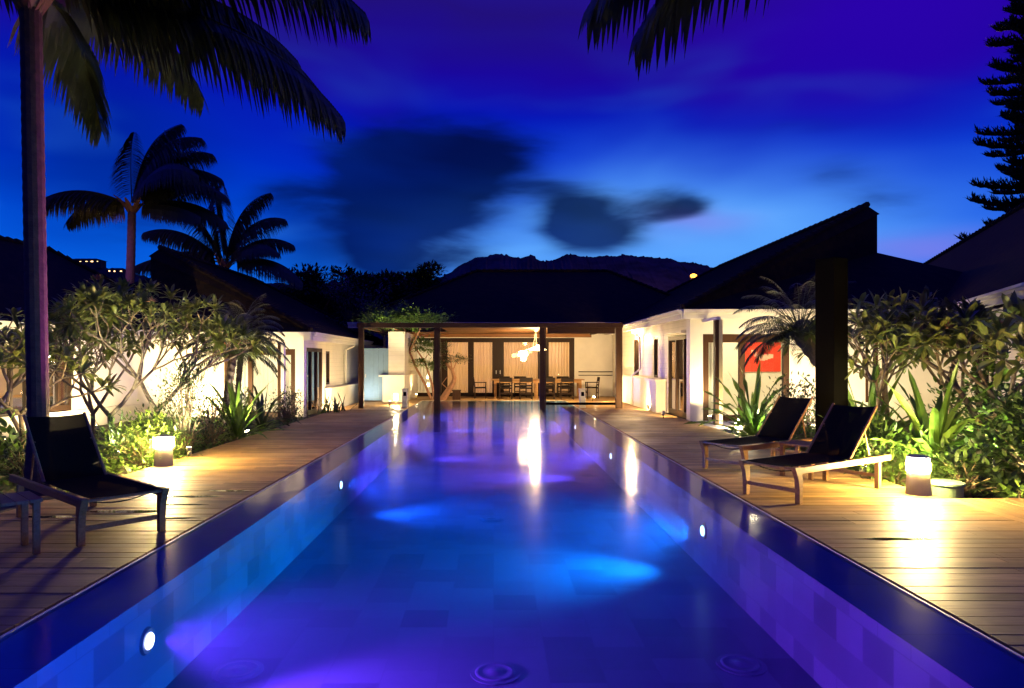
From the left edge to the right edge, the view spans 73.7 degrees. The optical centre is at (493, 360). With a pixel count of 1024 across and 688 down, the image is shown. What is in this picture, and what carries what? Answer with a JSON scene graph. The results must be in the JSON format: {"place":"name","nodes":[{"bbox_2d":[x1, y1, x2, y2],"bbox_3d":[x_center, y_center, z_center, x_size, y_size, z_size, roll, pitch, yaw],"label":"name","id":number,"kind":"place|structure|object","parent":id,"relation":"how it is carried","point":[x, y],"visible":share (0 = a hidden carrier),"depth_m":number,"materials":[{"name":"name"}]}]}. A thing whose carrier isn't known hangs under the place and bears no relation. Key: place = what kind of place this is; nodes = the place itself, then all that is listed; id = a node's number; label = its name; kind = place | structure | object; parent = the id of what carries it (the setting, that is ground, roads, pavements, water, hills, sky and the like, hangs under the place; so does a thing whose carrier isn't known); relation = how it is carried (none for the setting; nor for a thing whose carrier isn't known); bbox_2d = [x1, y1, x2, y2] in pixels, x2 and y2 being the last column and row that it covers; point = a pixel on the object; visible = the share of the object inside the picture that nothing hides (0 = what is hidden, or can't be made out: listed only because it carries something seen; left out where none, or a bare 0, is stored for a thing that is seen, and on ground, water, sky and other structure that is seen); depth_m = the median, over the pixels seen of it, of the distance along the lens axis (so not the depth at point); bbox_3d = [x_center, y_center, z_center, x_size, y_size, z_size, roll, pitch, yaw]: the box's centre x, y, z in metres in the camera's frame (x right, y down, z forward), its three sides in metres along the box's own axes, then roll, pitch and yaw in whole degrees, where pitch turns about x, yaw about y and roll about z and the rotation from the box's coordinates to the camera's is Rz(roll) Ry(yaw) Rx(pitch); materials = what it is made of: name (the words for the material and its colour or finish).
{"place":"outdoors","nodes":[
{"label":"outdoors","id":0,"kind":"place"},
{"bbox_2d":[87,510,156,512],"bbox_3d":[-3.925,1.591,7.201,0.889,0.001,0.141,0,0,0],"label":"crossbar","id":1,"kind":"object","parent":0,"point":[122,511],"visible":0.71,"depth_m":7.20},
{"bbox_2d":[91,268,387,347],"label":"hill","id":2,"kind":"structure","parent":0,"point":[103,271],"depth_m":201.91,"materials":[{"name":"plant"}]},
{"bbox_2d":[73,258,107,268],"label":"hillside house","id":3,"kind":"structure","parent":2,"relation":"on","point":[94,263],"depth_m":205.00,"materials":[{"name":"black"}]},
{"bbox_2d":[106,268,125,277],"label":"hillside house","id":4,"kind":"structure","parent":2,"relation":"on","point":[115,272],"depth_m":200.00,"materials":[{"name":"black"}]},
{"bbox_2d":[165,435,821,687],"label":"pool floor","id":5,"kind":"structure","parent":0,"point":[406,567],"depth_m":6.92,"materials":[{"name":"blue tile"}]},
{"bbox_2d":[211,660,263,682],"bbox_3d":[-1.955,2.366,5.222,0.380,0.024,0.380,0,0,0],"label":"floor inlet","id":6,"kind":"object","parent":5,"relation":"in","point":[237,671],"visible":1,"depth_m":5.19,"materials":[{"name":"plastic"}]},
{"bbox_2d":[13,436,973,687],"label":"pool wall","id":7,"kind":"structure","parent":5,"relation":"on","point":[821,635],"depth_m":5.65,"materials":[{"name":"tile"}]},
{"bbox_2d":[139,626,154,655],"bbox_3d":[-2.374,1.930,4.700,0.032,0.190,0.190,0,0,0],"label":"pool lamp","id":8,"kind":"object","parent":7,"relation":"attached to","point":[147,641],"visible":1,"depth_m":4.67,"materials":[{"name":"metal"}]},
{"bbox_2d":[0,437,1023,687],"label":"pool coping","id":9,"kind":"object","parent":7,"relation":"on","point":[942,641],"visible":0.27,"depth_m":4.82,"materials":[{"name":"stone"}]},
{"bbox_2d":[0,400,1023,663],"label":"pool edge","id":10,"kind":"object","parent":7,"relation":"attached to","point":[808,538],"visible":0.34,"depth_m":5.32,"materials":[{"name":"white paint"}]},
{"bbox_2d":[470,661,519,684],"bbox_3d":[0.012,2.366,5.189,0.380,0.024,0.380,0,0,0],"label":"floor inlet","id":11,"kind":"object","parent":5,"relation":"in","point":[495,673],"visible":1,"depth_m":5.16,"materials":[{"name":"plastic"}]},
{"bbox_2d":[716,654,766,675],"bbox_3d":[1.933,2.366,5.332,0.380,0.024,0.380,0,0,0],"label":"floor inlet","id":12,"kind":"object","parent":5,"relation":"in","point":[740,664],"visible":1,"depth_m":5.30,"materials":[{"name":"plastic"}]},
{"bbox_2d":[351,401,638,442],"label":"pool water","id":13,"kind":"structure","parent":0,"point":[488,419],"depth_m":17.37,"materials":[{"name":"blue liquid"}]},
{"bbox_2d":[0,405,1023,512],"bbox_3d":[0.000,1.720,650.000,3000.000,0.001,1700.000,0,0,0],"label":"garden soil","id":14,"kind":"structure","parent":0,"point":[9,508],"depth_m":11.81,"materials":[{"name":"brown soil"}]},
{"bbox_2d":[0,427,26,485],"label":"leafy shrub","id":15,"kind":"object","parent":14,"relation":"on","point":[18,465],"visible":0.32,"depth_m":9.37,"materials":[{"name":"green plant"}]},
{"bbox_2d":[0,407,26,471],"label":"leafy shrub","id":16,"kind":"object","parent":14,"relation":"on","point":[3,422],"visible":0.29,"depth_m":10.05,"materials":[{"name":"green plant"}]},
{"bbox_2d":[0,307,97,406],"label":"frangipani tree","id":17,"kind":"object","parent":14,"relation":"on","point":[13,311],"visible":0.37,"depth_m":11.96,"materials":[{"name":"green plant"}]},
{"bbox_2d":[0,320,126,471],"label":"frangipani tree","id":18,"kind":"object","parent":14,"relation":"on","point":[10,359],"visible":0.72,"depth_m":10.44,"materials":[{"name":"green plant"}]},
{"bbox_2d":[0,235,171,436],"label":"side bungalow","id":19,"kind":"object","parent":14,"relation":"on","point":[64,271],"visible":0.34,"depth_m":18.12,"materials":[{"name":"white paint"}]},
{"bbox_2d":[0,359,26,416],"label":"window","id":20,"kind":"structure","parent":19,"relation":"in","point":[17,398],"depth_m":15.41,"materials":[{"name":"clear glass"}]},
{"bbox_2d":[49,356,71,411],"bbox_3d":[-10.631,0.475,16.595,0.113,1.550,0.850,0,0,9],"label":"window","id":21,"kind":"structure","parent":19,"relation":"in","point":[59,391],"depth_m":16.65,"materials":[{"name":"clear glass"}]},
{"bbox_2d":[4,304,171,437],"bbox_3d":[-8.263,0.251,13.879,3.268,2.939,3.012,0,0,0],"label":"frangipani tree","id":22,"kind":"object","parent":14,"relation":"on","point":[88,403],"visible":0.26,"depth_m":13.45,"materials":[{"name":"green plant"}]},
{"bbox_2d":[1,296,228,448],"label":"frangipani tree","id":23,"kind":"object","parent":14,"relation":"on","point":[148,312],"visible":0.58,"depth_m":12.66,"materials":[{"name":"green plant"}]},
{"bbox_2d":[90,409,142,457],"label":"strap leaf plant","id":24,"kind":"object","parent":14,"relation":"on","point":[100,427],"visible":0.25,"depth_m":11.88,"materials":[{"name":"green plant"}]},
{"bbox_2d":[46,124,230,283],"bbox_3d":[-14.412,-3.926,27.038,7.448,11.353,3.331,0,0,0],"label":"coconut palm","id":25,"kind":"object","parent":14,"relation":"on","point":[165,179],"visible":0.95,"depth_m":26.94,"materials":[{"name":"green plant"}]},
{"bbox_2d":[23,274,278,429],"bbox_3d":[-6.345,0.052,13.089,4.628,3.370,3.331,0,0,-41],"label":"frangipani tree","id":26,"kind":"object","parent":14,"relation":"on","point":[101,298],"visible":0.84,"depth_m":12.84,"materials":[{"name":"green plant"}]},
{"bbox_2d":[94,400,210,473],"bbox_3d":[-5.615,1.305,11.100,1.759,1.370,2.146,0,0,16],"label":"leafy shrub","id":27,"kind":"object","parent":14,"relation":"on","point":[146,449],"visible":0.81,"depth_m":10.83,"materials":[{"name":"green plant"}]},
{"bbox_2d":[139,357,227,453],"bbox_3d":[-5.796,0.868,12.684,1.728,1.870,1.634,0,0,42],"label":"leafy shrub","id":28,"kind":"object","parent":14,"relation":"on","point":[185,377],"visible":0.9,"depth_m":12.62,"materials":[{"name":"green plant"}]},
{"bbox_2d":[0,0,370,495],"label":"coconut palm","id":29,"kind":"object","parent":14,"relation":"on","point":[152,35],"visible":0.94,"depth_m":9.13,"materials":[{"name":"green plant"}]},
{"bbox_2d":[9,245,382,416],"bbox_3d":[-10.385,-1.059,27.114,10.230,5.518,13.929,0,0,0],"label":"bungalow","id":30,"kind":"object","parent":14,"relation":"on","point":[322,354],"visible":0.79,"depth_m":21.78,"materials":[{"name":"white paint"}]},
{"bbox_2d":[224,349,294,416],"bbox_3d":[-7.025,0.675,20.663,2.138,2.050,0.313,0,0,0],"label":"sliding door","id":31,"kind":"structure","parent":30,"relation":"in","point":[266,375],"depth_m":20.78,"materials":[{"name":"clear glass"}]},
{"bbox_2d":[306,347,321,415],"bbox_3d":[-5.763,0.650,21.775,0.113,2.100,1.950,0,0,0],"label":"sliding door","id":32,"kind":"structure","parent":30,"relation":"in","point":[313,356],"depth_m":21.81,"materials":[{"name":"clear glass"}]},
{"bbox_2d":[190,384,247,448],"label":"leafy shrub","id":33,"kind":"object","parent":14,"relation":"on","point":[214,433],"visible":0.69,"depth_m":13.56,"materials":[{"name":"green plant"}]},
{"bbox_2d":[135,185,304,290],"bbox_3d":[-12.307,-3.299,30.683,7.837,10.056,3.823,0,0,0],"label":"coconut palm","id":34,"kind":"object","parent":14,"relation":"on","point":[248,258],"visible":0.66,"depth_m":30.57,"materials":[{"name":"green plant"}]},
{"bbox_2d":[173,303,290,438],"bbox_3d":[-5.648,0.217,14.888,2.368,3.021,2.345,0,0,0],"label":"date palm","id":35,"kind":"object","parent":14,"relation":"on","point":[232,364],"visible":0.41,"depth_m":14.82,"materials":[{"name":"green plant"}]},
{"bbox_2d":[173,379,291,442],"bbox_3d":[-5.442,1.077,14.324,2.387,1.516,2.598,0,0,0],"label":"strap leaf plant","id":36,"kind":"object","parent":14,"relation":"on","point":[241,412],"visible":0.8,"depth_m":14.25,"materials":[{"name":"green plant"}]},
{"bbox_2d":[195,293,285,397],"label":"date palm","id":37,"kind":"object","parent":14,"relation":"on","point":[238,376],"visible":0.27,"depth_m":16.57,"materials":[{"name":"green plant"}]},
{"bbox_2d":[214,383,300,436],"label":"strap leaf plant","id":38,"kind":"object","parent":14,"relation":"on","point":[259,403],"visible":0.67,"depth_m":16.18,"materials":[{"name":"green plant"}]},
{"bbox_2d":[278,342,285,418],"bbox_3d":[-6.085,0.580,19.600,0.180,2.240,0.160,0,0,0],"label":"eave post","id":39,"kind":"object","parent":14,"relation":"on","point":[281,377],"visible":0.46,"depth_m":19.52,"materials":[{"name":"white paint"}]},
{"bbox_2d":[265,385,312,424],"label":"leafy shrub","id":40,"kind":"object","parent":14,"relation":"on","point":[285,413],"visible":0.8,"depth_m":18.16,"materials":[{"name":"green plant"}]},
{"bbox_2d":[272,262,361,321],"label":"broadleaf tree","id":41,"kind":"object","parent":14,"relation":"on","point":[312,293],"visible":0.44,"depth_m":41.23,"materials":[{"name":"green plant"}]},
{"bbox_2d":[309,394,357,414],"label":"snake plant","id":42,"kind":"object","parent":14,"relation":"on","point":[326,406],"visible":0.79,"depth_m":21.07,"materials":[{"name":"green plant"}]},
{"bbox_2d":[318,270,392,330],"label":"broadleaf tree","id":43,"kind":"object","parent":14,"relation":"on","point":[345,304],"visible":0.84,"depth_m":30.61,"materials":[{"name":"green plant"}]},
{"bbox_2d":[316,270,403,320],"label":"broadleaf tree","id":44,"kind":"object","parent":14,"relation":"on","point":[370,274],"visible":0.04,"depth_m":42.42,"materials":[{"name":"green plant"}]},
{"bbox_2d":[359,299,410,347],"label":"broadleaf tree","id":45,"kind":"object","parent":14,"relation":"on","point":[383,335],"visible":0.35,"depth_m":29.29,"materials":[{"name":"green plant"}]},
{"bbox_2d":[335,260,446,328],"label":"broadleaf tree","id":46,"kind":"object","parent":14,"relation":"on","point":[421,278],"visible":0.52,"depth_m":36.46,"materials":[{"name":"green plant"}]},
{"bbox_2d":[347,269,670,401],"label":"pavilion house","id":47,"kind":"structure","parent":14,"relation":"on","point":[541,296],"depth_m":30.87,"materials":[{"name":"beige paint"}]},
{"bbox_2d":[364,348,387,400],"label":"side gate","id":48,"kind":"structure","parent":47,"relation":"attached to","point":[375,363],"depth_m":26.50,"materials":[{"name":"white glass"}]},
{"bbox_2d":[417,338,433,395],"bbox_3d":[-3.120,0.290,30.763,1.000,2.620,0.313,0,0,0],"label":"glass door","id":49,"kind":"structure","parent":47,"relation":"in","point":[421,391],"depth_m":30.89,"materials":[{"name":"glass"}]},
{"bbox_2d":[440,338,497,395],"bbox_3d":[-1.200,0.290,30.763,2.800,2.620,0.313,0,0,0],"label":"glass door","id":50,"kind":"structure","parent":47,"relation":"in","point":[483,365],"depth_m":30.87,"materials":[{"name":"glass"}]},
{"bbox_2d":[498,338,538,395],"bbox_3d":[1.225,0.290,30.763,2.050,2.620,0.313,0,0,0],"label":"glass door","id":51,"kind":"structure","parent":47,"relation":"in","point":[510,364],"depth_m":30.87,"materials":[{"name":"glass"}]},
{"bbox_2d":[546,338,573,395],"bbox_3d":[2.935,0.290,30.763,1.370,2.620,0.313,0,0,0],"label":"glass door","id":52,"kind":"structure","parent":47,"relation":"in","point":[559,351],"depth_m":30.87,"materials":[{"name":"glass"}]},
{"bbox_2d":[0,416,1023,498],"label":"undergrowth","id":53,"kind":"object","parent":14,"relation":"on","point":[1008,488],"visible":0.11,"depth_m":10.70,"materials":[{"name":"green plant"}]},
{"bbox_2d":[578,0,768,79],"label":"coconut palm","id":54,"kind":"object","parent":14,"relation":"on","point":[668,16],"visible":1,"depth_m":7.09,"materials":[{"name":"green plant"}]},
{"bbox_2d":[684,360,813,437],"bbox_3d":[5.677,1.023,14.757,2.857,2.074,2.686,0,0,0],"label":"strap leaf plant","id":55,"kind":"object","parent":14,"relation":"on","point":[748,421],"visible":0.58,"depth_m":14.74,"materials":[{"name":"green plant"}]},
{"bbox_2d":[604,202,961,420],"bbox_3d":[10.650,-1.644,27.889,11.700,6.488,20.377,0,0,0],"label":"bungalow","id":56,"kind":"object","parent":14,"relation":"on","point":[667,354],"visible":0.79,"depth_m":19.57,"materials":[{"name":"white paint"}]},
{"bbox_2d":[634,340,638,375],"bbox_3d":[5.363,-0.110,25.350,0.113,1.320,0.900,0,0,0],"label":"window","id":57,"kind":"structure","parent":56,"relation":"in","point":[636,342],"depth_m":25.36,"materials":[{"name":"clear glass"}]},
{"bbox_2d":[668,335,685,417],"bbox_3d":[5.363,0.440,19.625,0.113,2.320,2.250,0,0,0],"label":"sliding door","id":58,"kind":"structure","parent":56,"relation":"in","point":[676,344],"depth_m":19.85,"materials":[{"name":"brown glass"}]},
{"bbox_2d":[703,334,788,420],"bbox_3d":[6.660,0.450,18.163,2.280,2.300,0.313,0,0,0],"label":"sliding door","id":59,"kind":"structure","parent":56,"relation":"in","point":[707,338],"depth_m":18.01,"materials":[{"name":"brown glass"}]},
{"bbox_2d":[745,343,780,371],"bbox_3d":[8.785,-0.185,22.422,1.270,1.090,0.075,0,0,0],"label":"wall picture","id":60,"kind":"object","parent":56,"relation":"attached to","point":[771,362],"depth_m":22.40,"materials":[{"name":"red fabric"}]},
{"bbox_2d":[751,371,814,449],"bbox_3d":[6.001,1.053,13.206,2.084,1.746,2.052,0,0,-41],"label":"leafy shrub","id":61,"kind":"object","parent":14,"relation":"on","point":[802,386],"visible":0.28,"depth_m":13.28,"materials":[{"name":"green plant"}]},
{"bbox_2d":[776,397,814,451],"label":"leafy shrub","id":62,"kind":"object","parent":14,"relation":"on","point":[798,432],"visible":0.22,"depth_m":12.15,"materials":[{"name":"green plant"}]},
{"bbox_2d":[732,273,872,368],"bbox_3d":[5.944,0.011,13.210,2.605,3.421,2.691,0,0,0],"label":"date palm","id":63,"kind":"object","parent":14,"relation":"on","point":[807,348],"visible":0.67,"depth_m":13.09,"materials":[{"name":"green plant"}]},
{"bbox_2d":[815,257,847,467],"bbox_3d":[5.420,0.045,10.950,0.600,3.350,0.600,0,0,0],"label":"timber post","id":64,"kind":"object","parent":14,"relation":"on","point":[831,327],"visible":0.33,"depth_m":10.84,"materials":[{"name":"brown wood"}]},
{"bbox_2d":[791,354,960,453],"bbox_3d":[6.611,0.792,12.344,3.133,1.855,2.591,0,0,-27],"label":"strap leaf plant","id":65,"kind":"object","parent":14,"relation":"on","point":[874,376],"visible":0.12,"depth_m":12.20,"materials":[{"name":"green plant"}]},
{"bbox_2d":[775,286,978,436],"bbox_3d":[7.002,0.200,12.811,3.471,3.052,5.192,0,0,40],"label":"frangipani tree","id":66,"kind":"object","parent":14,"relation":"on","point":[885,316],"visible":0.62,"depth_m":11.31,"materials":[{"name":"green plant"}]},
{"bbox_2d":[845,311,936,419],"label":"frangipani tree","id":67,"kind":"object","parent":14,"relation":"on","point":[895,340],"visible":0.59,"depth_m":11.36,"materials":[{"name":"green plant"}]},
{"bbox_2d":[844,440,949,485],"bbox_3d":[5.443,1.567,9.278,1.532,1.017,1.259,0,0,0],"label":"leafy shrub","id":68,"kind":"object","parent":14,"relation":"on","point":[892,474],"visible":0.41,"depth_m":9.19,"materials":[{"name":"green plant"}]},
{"bbox_2d":[847,407,960,476],"bbox_3d":[6.054,1.346,10.496,1.939,1.323,1.991,0,0,44],"label":"leafy shrub","id":69,"kind":"object","parent":14,"relation":"on","point":[876,431],"visible":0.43,"depth_m":10.47,"materials":[{"name":"green plant"}]},
{"bbox_2d":[876,452,976,485],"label":"leafy shrub","id":70,"kind":"object","parent":14,"relation":"on","point":[932,469],"visible":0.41,"depth_m":8.95,"materials":[{"name":"green plant"}]},
{"bbox_2d":[848,359,1023,484],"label":"strap leaf plant","id":71,"kind":"object","parent":14,"relation":"on","point":[939,424],"visible":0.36,"depth_m":10.23,"materials":[{"name":"green plant"}]},
{"bbox_2d":[861,285,1023,443],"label":"frangipani tree","id":72,"kind":"object","parent":14,"relation":"on","point":[964,304],"visible":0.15,"depth_m":12.49,"materials":[{"name":"green plant"}]},
{"bbox_2d":[931,479,965,498],"bbox_3d":[5.500,1.558,8.300,0.400,0.185,0.400,0,0,0],"label":"valve cover","id":73,"kind":"object","parent":14,"relation":"on","point":[944,488],"visible":0.79,"depth_m":8.16,"materials":[{"name":"white plastic"}]},
{"bbox_2d":[875,307,1023,459],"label":"frangipani tree","id":74,"kind":"object","parent":14,"relation":"on","point":[1000,332],"visible":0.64,"depth_m":9.93,"materials":[{"name":"green plant"}]},
{"bbox_2d":[902,290,1023,422],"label":"frangipani tree","id":75,"kind":"object","parent":14,"relation":"on","point":[1014,302],"visible":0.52,"depth_m":10.76,"materials":[{"name":"green plant"}]},
{"bbox_2d":[910,339,1023,459],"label":"leafy shrub","id":76,"kind":"object","parent":14,"relation":"on","point":[972,372],"visible":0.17,"depth_m":11.43,"materials":[{"name":"green plant"}]},
{"bbox_2d":[913,430,1023,497],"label":"leafy shrub","id":77,"kind":"object","parent":14,"relation":"on","point":[970,481],"visible":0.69,"depth_m":8.69,"materials":[{"name":"green plant"}]},
{"bbox_2d":[920,377,1023,486],"bbox_3d":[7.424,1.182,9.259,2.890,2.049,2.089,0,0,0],"label":"leafy shrub","id":78,"kind":"object","parent":14,"relation":"on","point":[1010,412],"visible":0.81,"depth_m":9.37,"materials":[{"name":"green plant"}]},
{"bbox_2d":[924,202,1023,426],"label":"garden bungalow","id":79,"kind":"object","parent":14,"relation":"on","point":[987,260],"visible":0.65,"depth_m":17.20,"materials":[{"name":"white paint"}]},
{"bbox_2d":[954,0,1023,239],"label":"norfolk pine","id":80,"kind":"object","parent":14,"relation":"on","point":[1014,115],"visible":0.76,"depth_m":40.68,"materials":[{"name":"green plant"}]},
{"bbox_2d":[993,479,1023,497],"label":"leafy shrub","id":81,"kind":"object","parent":14,"relation":"on","point":[1020,486],"visible":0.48,"depth_m":8.11,"materials":[{"name":"green plant"}]},
{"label":"deck substructure","id":82,"kind":"structure","parent":14,"relation":"on","visible":0},
{"bbox_2d":[0,401,419,635],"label":"deck","id":83,"kind":"structure","parent":82,"relation":"on","point":[60,567],"depth_m":7.32,"materials":[{"name":"brown wood"}]},
{"bbox_2d":[0,491,42,554],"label":"side table","id":84,"kind":"object","parent":83,"relation":"on","point":[24,499],"visible":1,"depth_m":5.62,"materials":[{"name":"brown wood"}]},
{"bbox_2d":[9,412,169,546],"bbox_3d":[-4.036,1.076,6.729,2.085,1.031,0.736,0,0,40],"label":"sun lounger","id":85,"kind":"object","parent":83,"relation":"on","point":[66,454],"visible":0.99,"depth_m":6.85,"materials":[{"name":"black fabric"}]},
{"bbox_2d":[153,434,174,466],"bbox_3d":[-5.000,1.360,10.350,0.275,0.464,0.275,0,0,0],"label":"bollard lamp","id":86,"kind":"object","parent":83,"relation":"on","point":[163,445],"visible":1,"depth_m":10.25,"materials":[{"name":"beige paint"}]},
{"bbox_2d":[409,396,614,400],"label":"deck","id":87,"kind":"structure","parent":82,"relation":"on","point":[422,398],"depth_m":28.72,"materials":[{"name":"brown wood"}]},
{"bbox_2d":[352,302,462,399],"bbox_3d":[-3.135,-0.276,26.246,3.658,3.881,5.003,0,0,38],"label":"podocarpus tree","id":88,"kind":"object","parent":87,"relation":"on","point":[399,315],"visible":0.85,"depth_m":26.21,"materials":[{"name":"green plant"}]},
{"bbox_2d":[440,341,471,399],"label":"bonsai tree","id":89,"kind":"object","parent":87,"relation":"on","point":[446,392],"visible":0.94,"depth_m":27.69,"materials":[{"name":"green plant"}]},
{"bbox_2d":[357,323,622,408],"bbox_3d":[-0.125,0.560,26.596,8.850,3.640,7.832,0,0,0],"label":"pergola","id":90,"kind":"object","parent":87,"relation":"on","point":[545,330],"visible":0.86,"depth_m":22.72,"materials":[{"name":"brown wood"}]},
{"bbox_2d":[519,378,532,399],"bbox_3d":[1.330,1.143,28.165,0.560,0.903,0.570,0,0,0],"label":"dining chair","id":91,"kind":"object","parent":87,"relation":"on","point":[527,380],"visible":1,"depth_m":27.94,"materials":[{"name":"wood"}]},
{"bbox_2d":[491,379,584,398],"bbox_3d":[1.850,1.189,28.997,3.900,0.810,0.955,0,0,0],"label":"dining table","id":92,"kind":"object","parent":87,"relation":"on","point":[577,381],"visible":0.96,"depth_m":28.57,"materials":[{"name":"brown wood"}]},
{"bbox_2d":[559,378,573,399],"bbox_3d":[3.020,1.143,28.165,0.560,0.903,0.570,0,0,0],"label":"dining chair","id":93,"kind":"object","parent":87,"relation":"on","point":[571,380],"visible":1,"depth_m":27.94,"materials":[{"name":"wood"}]},
{"bbox_2d":[566,400,1023,656],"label":"deck","id":94,"kind":"structure","parent":82,"relation":"on","point":[964,564],"depth_m":6.61,"materials":[{"name":"brown wood"}]},
{"bbox_2d":[699,395,814,468],"bbox_3d":[4.095,1.076,10.343,2.085,1.031,0.736,0,0,-34],"label":"sun lounger","id":95,"kind":"object","parent":94,"relation":"on","point":[783,419],"visible":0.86,"depth_m":10.47,"materials":[{"name":"black fabric"}]},
{"bbox_2d":[778,440,812,479],"bbox_3d":[4.281,1.365,9.419,0.480,0.455,0.478,0,0,-38],"label":"side table","id":96,"kind":"object","parent":94,"relation":"on","point":[797,444],"visible":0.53,"depth_m":9.44,"materials":[{"name":"brown wood"}]},
{"bbox_2d":[738,403,891,504],"bbox_3d":[3.980,1.076,8.381,2.085,1.031,0.736,0,0,-33],"label":"sun lounger","id":97,"kind":"object","parent":94,"relation":"on","point":[841,432],"visible":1,"depth_m":8.48,"materials":[{"name":"black fabric"}]},
{"bbox_2d":[905,454,931,495],"bbox_3d":[5.070,1.360,8.150,0.275,0.464,0.275,0,0,0],"label":"bollard lamp","id":98,"kind":"object","parent":94,"relation":"on","point":[918,476],"visible":1,"depth_m":8.05,"materials":[{"name":"beige paint"}]},
{"bbox_2d":[943,498,1023,522],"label":"deck","id":99,"kind":"structure","parent":82,"relation":"on","point":[1011,508],"depth_m":7.51,"materials":[{"name":"brown wood"}]},
{"bbox_2d":[0,0,1023,284],"label":"sky","id":100,"kind":"structure","parent":0,"point":[475,128],"materials":[{"name":"blue"}]},
{"bbox_2d":[439,253,712,291],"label":"hill","id":101,"kind":"structure","parent":0,"point":[665,274],"depth_m":399.73,"materials":[{"name":"plant"}]},
{"bbox_2d":[693,421,814,432],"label":"path","id":102,"kind":"structure","parent":0,"point":[720,427],"depth_m":16.45,"materials":[{"name":"beige paint"}]},
{"bbox_2d":[702,317,722,424],"bbox_3d":[5.520,0.260,17.335,0.180,2.680,1.230,0,0,0],"label":"eave post","id":103,"kind":"object","parent":102,"relation":"on","point":[718,353],"visible":0.88,"depth_m":16.72,"materials":[{"name":"beige paint"}]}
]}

